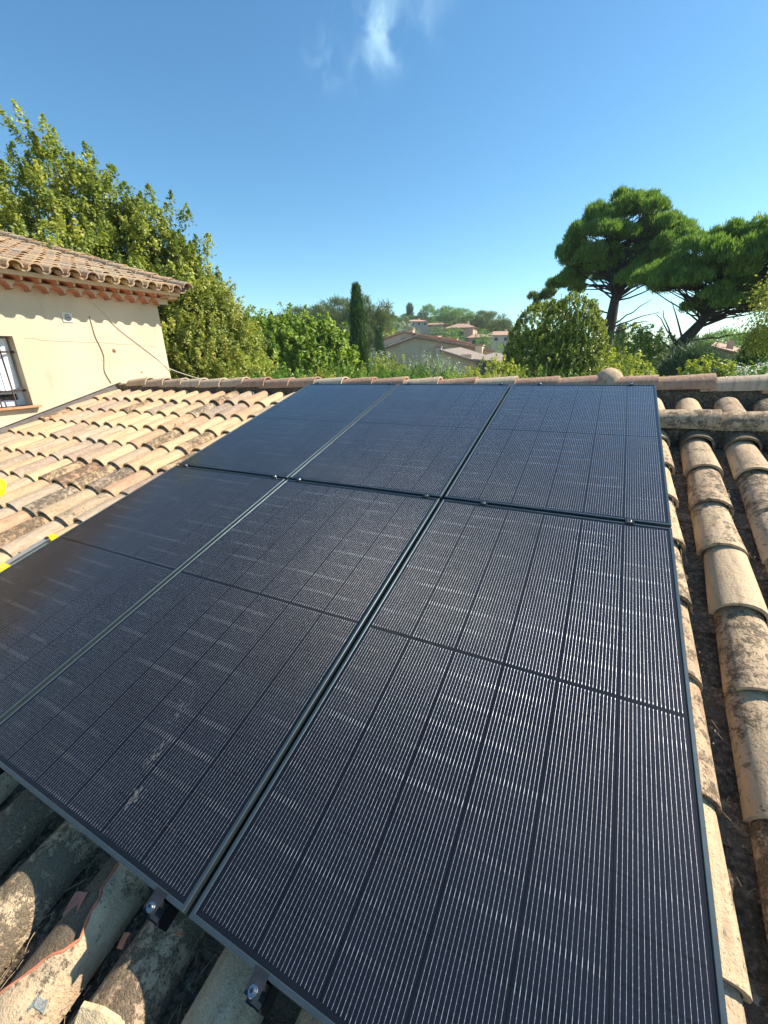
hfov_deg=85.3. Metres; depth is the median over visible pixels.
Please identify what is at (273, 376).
hedge shrub
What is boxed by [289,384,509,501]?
solar panel
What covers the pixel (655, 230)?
umbrella pine
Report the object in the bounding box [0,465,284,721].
solar panel
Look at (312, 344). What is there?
broadleaf tree
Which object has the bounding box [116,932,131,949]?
tile shard
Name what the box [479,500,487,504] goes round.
panel clamp
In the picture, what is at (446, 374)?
hedge shrub
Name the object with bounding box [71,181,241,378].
broadleaf tree
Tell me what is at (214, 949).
debris
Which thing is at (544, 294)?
pine tree
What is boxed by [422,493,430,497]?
panel clamp
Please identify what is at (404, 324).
olive tree
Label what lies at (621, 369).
leafy shrub
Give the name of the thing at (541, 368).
hedge shrub
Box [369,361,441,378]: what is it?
hedge shrub
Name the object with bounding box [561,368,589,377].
hedge shrub
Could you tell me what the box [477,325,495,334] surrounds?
broadleaf tree
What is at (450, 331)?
broadleaf tree
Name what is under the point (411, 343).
farmhouse
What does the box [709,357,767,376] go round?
flowering shrub
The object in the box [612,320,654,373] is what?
broadleaf tree
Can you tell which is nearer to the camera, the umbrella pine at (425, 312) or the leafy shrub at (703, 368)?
the leafy shrub at (703, 368)
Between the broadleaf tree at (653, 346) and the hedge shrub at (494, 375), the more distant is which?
the broadleaf tree at (653, 346)
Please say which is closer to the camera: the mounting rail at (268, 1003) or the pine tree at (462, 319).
the mounting rail at (268, 1003)
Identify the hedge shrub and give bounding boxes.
[251,366,292,378]
[268,365,316,378]
[299,366,350,378]
[321,362,379,378]
[359,367,398,378]
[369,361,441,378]
[409,361,461,378]
[449,368,498,378]
[477,367,522,378]
[514,364,564,377]
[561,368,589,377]
[602,363,662,376]
[653,369,694,376]
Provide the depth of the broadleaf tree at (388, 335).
71.91 m
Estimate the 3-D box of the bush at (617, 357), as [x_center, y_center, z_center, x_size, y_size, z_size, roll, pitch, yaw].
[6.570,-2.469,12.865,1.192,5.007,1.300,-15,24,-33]
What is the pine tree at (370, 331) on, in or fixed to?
on the ground
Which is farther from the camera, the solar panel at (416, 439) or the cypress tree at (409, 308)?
the cypress tree at (409, 308)
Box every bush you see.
[606,346,632,376]
[609,322,675,375]
[647,329,732,376]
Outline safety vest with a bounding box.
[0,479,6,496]
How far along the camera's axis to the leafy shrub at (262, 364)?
8.25 m
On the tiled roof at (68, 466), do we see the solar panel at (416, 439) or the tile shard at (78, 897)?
the tile shard at (78, 897)
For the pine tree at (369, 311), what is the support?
on the ground
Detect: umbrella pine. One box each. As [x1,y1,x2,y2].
[385,316,402,332]
[400,312,416,319]
[416,304,436,319]
[433,305,458,327]
[445,307,476,323]
[544,185,702,365]
[627,210,767,364]
[690,326,766,355]
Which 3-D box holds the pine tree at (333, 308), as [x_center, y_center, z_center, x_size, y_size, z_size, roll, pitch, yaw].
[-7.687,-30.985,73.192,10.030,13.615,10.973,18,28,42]
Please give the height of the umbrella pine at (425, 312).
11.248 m
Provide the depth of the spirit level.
2.51 m
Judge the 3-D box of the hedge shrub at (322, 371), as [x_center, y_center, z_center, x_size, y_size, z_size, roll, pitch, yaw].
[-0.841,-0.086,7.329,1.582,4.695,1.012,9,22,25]
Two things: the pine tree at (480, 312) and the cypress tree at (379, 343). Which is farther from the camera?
the pine tree at (480, 312)
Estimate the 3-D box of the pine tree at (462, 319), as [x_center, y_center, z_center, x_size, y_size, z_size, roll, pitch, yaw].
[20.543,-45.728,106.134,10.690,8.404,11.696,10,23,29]
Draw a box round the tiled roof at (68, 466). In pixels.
[0,368,767,1023]
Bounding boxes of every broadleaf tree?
[0,99,196,352]
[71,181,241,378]
[160,275,280,378]
[243,302,289,339]
[247,302,364,378]
[369,329,397,361]
[426,324,457,337]
[442,327,465,340]
[474,327,494,352]
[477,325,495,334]
[491,342,520,359]
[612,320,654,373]
[626,328,671,374]
[725,271,767,368]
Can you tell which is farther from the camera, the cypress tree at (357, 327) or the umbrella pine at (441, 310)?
the umbrella pine at (441, 310)
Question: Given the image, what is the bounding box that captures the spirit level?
[0,533,57,571]
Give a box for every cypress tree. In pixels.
[348,280,371,377]
[372,325,385,373]
[406,302,413,318]
[612,322,624,366]
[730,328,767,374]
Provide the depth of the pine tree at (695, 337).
60.91 m
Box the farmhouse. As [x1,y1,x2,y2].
[383,329,503,378]
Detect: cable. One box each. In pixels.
[85,295,196,377]
[89,316,110,382]
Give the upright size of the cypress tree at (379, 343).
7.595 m
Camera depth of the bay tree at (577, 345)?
11.54 m
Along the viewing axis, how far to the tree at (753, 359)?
13.55 m
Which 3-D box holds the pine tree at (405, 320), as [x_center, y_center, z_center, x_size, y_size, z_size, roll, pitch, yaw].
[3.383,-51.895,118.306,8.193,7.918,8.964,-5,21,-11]
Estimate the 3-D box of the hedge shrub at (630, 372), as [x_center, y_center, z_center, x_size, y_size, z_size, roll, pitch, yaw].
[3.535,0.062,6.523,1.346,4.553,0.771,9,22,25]
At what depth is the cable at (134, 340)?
6.39 m
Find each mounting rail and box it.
[146,899,179,931]
[245,980,278,1017]
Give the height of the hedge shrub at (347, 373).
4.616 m
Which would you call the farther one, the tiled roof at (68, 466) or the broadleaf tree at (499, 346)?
the broadleaf tree at (499, 346)
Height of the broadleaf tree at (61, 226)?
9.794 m
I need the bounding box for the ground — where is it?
[373,332,662,371]
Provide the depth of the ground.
134.78 m
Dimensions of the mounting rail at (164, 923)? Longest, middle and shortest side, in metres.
3.700 x 0.049 x 0.040 m
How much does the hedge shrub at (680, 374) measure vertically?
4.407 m
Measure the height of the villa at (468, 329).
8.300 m
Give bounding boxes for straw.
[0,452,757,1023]
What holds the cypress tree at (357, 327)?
on the ground
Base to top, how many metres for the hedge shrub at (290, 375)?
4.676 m
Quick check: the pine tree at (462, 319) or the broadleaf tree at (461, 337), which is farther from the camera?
the pine tree at (462, 319)
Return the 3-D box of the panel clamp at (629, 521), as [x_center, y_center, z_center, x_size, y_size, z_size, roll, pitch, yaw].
[1.108,0.050,1.884,0.036,0.046,0.038,9,38,25]
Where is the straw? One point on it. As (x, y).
(204, 942)
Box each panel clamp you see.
[143,887,168,923]
[243,965,270,1010]
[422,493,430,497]
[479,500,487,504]
[625,518,633,523]
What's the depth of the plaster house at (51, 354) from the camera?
5.69 m
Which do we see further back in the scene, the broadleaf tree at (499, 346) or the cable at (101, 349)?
the broadleaf tree at (499, 346)
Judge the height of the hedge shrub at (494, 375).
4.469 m
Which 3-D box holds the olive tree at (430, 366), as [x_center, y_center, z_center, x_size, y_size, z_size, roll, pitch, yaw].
[1.299,-1.613,10.950,2.185,4.986,1.310,9,22,25]
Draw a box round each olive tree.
[368,350,393,370]
[385,320,420,337]
[399,351,465,378]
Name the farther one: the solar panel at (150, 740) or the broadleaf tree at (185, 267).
the broadleaf tree at (185, 267)
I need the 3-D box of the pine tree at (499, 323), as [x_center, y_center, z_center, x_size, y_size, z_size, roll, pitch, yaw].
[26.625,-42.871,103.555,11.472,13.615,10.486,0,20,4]
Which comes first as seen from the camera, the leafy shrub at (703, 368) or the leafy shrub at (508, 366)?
the leafy shrub at (703, 368)
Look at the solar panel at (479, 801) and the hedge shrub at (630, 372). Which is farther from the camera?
the hedge shrub at (630, 372)
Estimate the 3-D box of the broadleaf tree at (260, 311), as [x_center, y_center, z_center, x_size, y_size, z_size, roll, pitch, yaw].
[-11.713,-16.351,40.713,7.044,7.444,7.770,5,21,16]
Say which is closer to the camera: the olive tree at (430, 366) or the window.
the window
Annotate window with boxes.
[0,337,25,407]
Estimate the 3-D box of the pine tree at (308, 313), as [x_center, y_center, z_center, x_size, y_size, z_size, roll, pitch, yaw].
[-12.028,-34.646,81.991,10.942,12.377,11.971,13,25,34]
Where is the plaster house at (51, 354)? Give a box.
[0,230,192,427]
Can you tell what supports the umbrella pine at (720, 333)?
on the ground
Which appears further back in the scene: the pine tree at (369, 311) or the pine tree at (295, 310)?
the pine tree at (295, 310)
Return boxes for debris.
[2,449,766,1023]
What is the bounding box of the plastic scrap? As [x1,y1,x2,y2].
[24,993,47,1013]
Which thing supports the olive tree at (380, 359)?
on the ground
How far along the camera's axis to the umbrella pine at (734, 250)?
13.32 m
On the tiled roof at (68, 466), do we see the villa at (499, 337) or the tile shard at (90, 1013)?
the tile shard at (90, 1013)
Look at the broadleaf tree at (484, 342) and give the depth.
71.91 m
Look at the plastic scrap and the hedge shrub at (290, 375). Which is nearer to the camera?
the plastic scrap
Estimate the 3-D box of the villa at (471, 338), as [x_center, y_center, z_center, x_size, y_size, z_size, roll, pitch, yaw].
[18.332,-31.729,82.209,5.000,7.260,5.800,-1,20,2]
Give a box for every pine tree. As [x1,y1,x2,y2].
[274,305,309,318]
[294,303,349,330]
[309,294,367,332]
[336,291,396,335]
[347,322,375,351]
[365,309,391,335]
[389,315,408,328]
[444,314,485,327]
[471,310,492,330]
[471,310,513,333]
[526,286,562,366]
[669,334,700,347]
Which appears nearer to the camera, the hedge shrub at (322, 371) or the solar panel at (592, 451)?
the solar panel at (592, 451)
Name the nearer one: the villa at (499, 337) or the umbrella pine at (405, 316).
the villa at (499, 337)
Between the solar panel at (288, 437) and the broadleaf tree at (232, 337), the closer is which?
the solar panel at (288, 437)
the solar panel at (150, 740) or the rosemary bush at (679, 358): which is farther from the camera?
the rosemary bush at (679, 358)
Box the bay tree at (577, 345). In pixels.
[501,287,611,377]
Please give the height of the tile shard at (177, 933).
0.008 m
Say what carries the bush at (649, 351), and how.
on the ground
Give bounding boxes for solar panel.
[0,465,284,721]
[0,479,439,916]
[179,384,397,479]
[189,499,727,1023]
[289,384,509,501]
[444,384,671,527]
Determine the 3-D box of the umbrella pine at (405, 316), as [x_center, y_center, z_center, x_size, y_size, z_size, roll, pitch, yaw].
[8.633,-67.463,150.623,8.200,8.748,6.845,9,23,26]
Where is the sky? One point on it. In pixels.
(438, 153)
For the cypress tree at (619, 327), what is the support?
on the ground
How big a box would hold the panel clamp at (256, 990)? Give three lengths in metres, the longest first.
0.050 x 0.047 x 0.034 m
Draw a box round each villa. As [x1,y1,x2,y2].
[404,318,428,333]
[428,323,446,332]
[443,321,477,339]
[465,332,491,348]
[485,329,518,352]
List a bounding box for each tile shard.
[63,891,88,916]
[71,1001,124,1023]
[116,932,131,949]
[175,931,183,935]
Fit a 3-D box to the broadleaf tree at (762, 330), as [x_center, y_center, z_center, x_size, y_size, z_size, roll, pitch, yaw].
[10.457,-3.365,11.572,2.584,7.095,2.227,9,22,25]
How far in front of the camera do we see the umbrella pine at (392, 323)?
97.59 m
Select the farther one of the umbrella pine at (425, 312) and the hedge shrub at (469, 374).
the umbrella pine at (425, 312)
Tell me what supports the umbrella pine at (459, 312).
on the ground
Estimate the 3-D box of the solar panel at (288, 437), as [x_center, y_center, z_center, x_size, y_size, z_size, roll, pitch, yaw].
[-0.714,-0.786,3.600,1.040,0.035,1.804,9,38,25]
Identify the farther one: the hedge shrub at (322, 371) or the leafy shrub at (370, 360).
the leafy shrub at (370, 360)
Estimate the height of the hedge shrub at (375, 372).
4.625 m
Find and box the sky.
[0,0,767,355]
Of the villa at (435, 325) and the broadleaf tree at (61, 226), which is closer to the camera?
the broadleaf tree at (61, 226)
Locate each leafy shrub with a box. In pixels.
[214,349,290,377]
[362,351,422,377]
[464,353,527,378]
[580,350,663,376]
[675,350,738,376]
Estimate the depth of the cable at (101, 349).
6.02 m
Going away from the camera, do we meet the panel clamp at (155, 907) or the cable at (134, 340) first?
the panel clamp at (155, 907)
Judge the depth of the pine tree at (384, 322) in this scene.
54.12 m
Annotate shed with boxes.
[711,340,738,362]
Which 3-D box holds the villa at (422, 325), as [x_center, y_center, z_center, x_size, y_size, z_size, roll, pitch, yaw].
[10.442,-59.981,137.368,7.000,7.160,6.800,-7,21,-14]

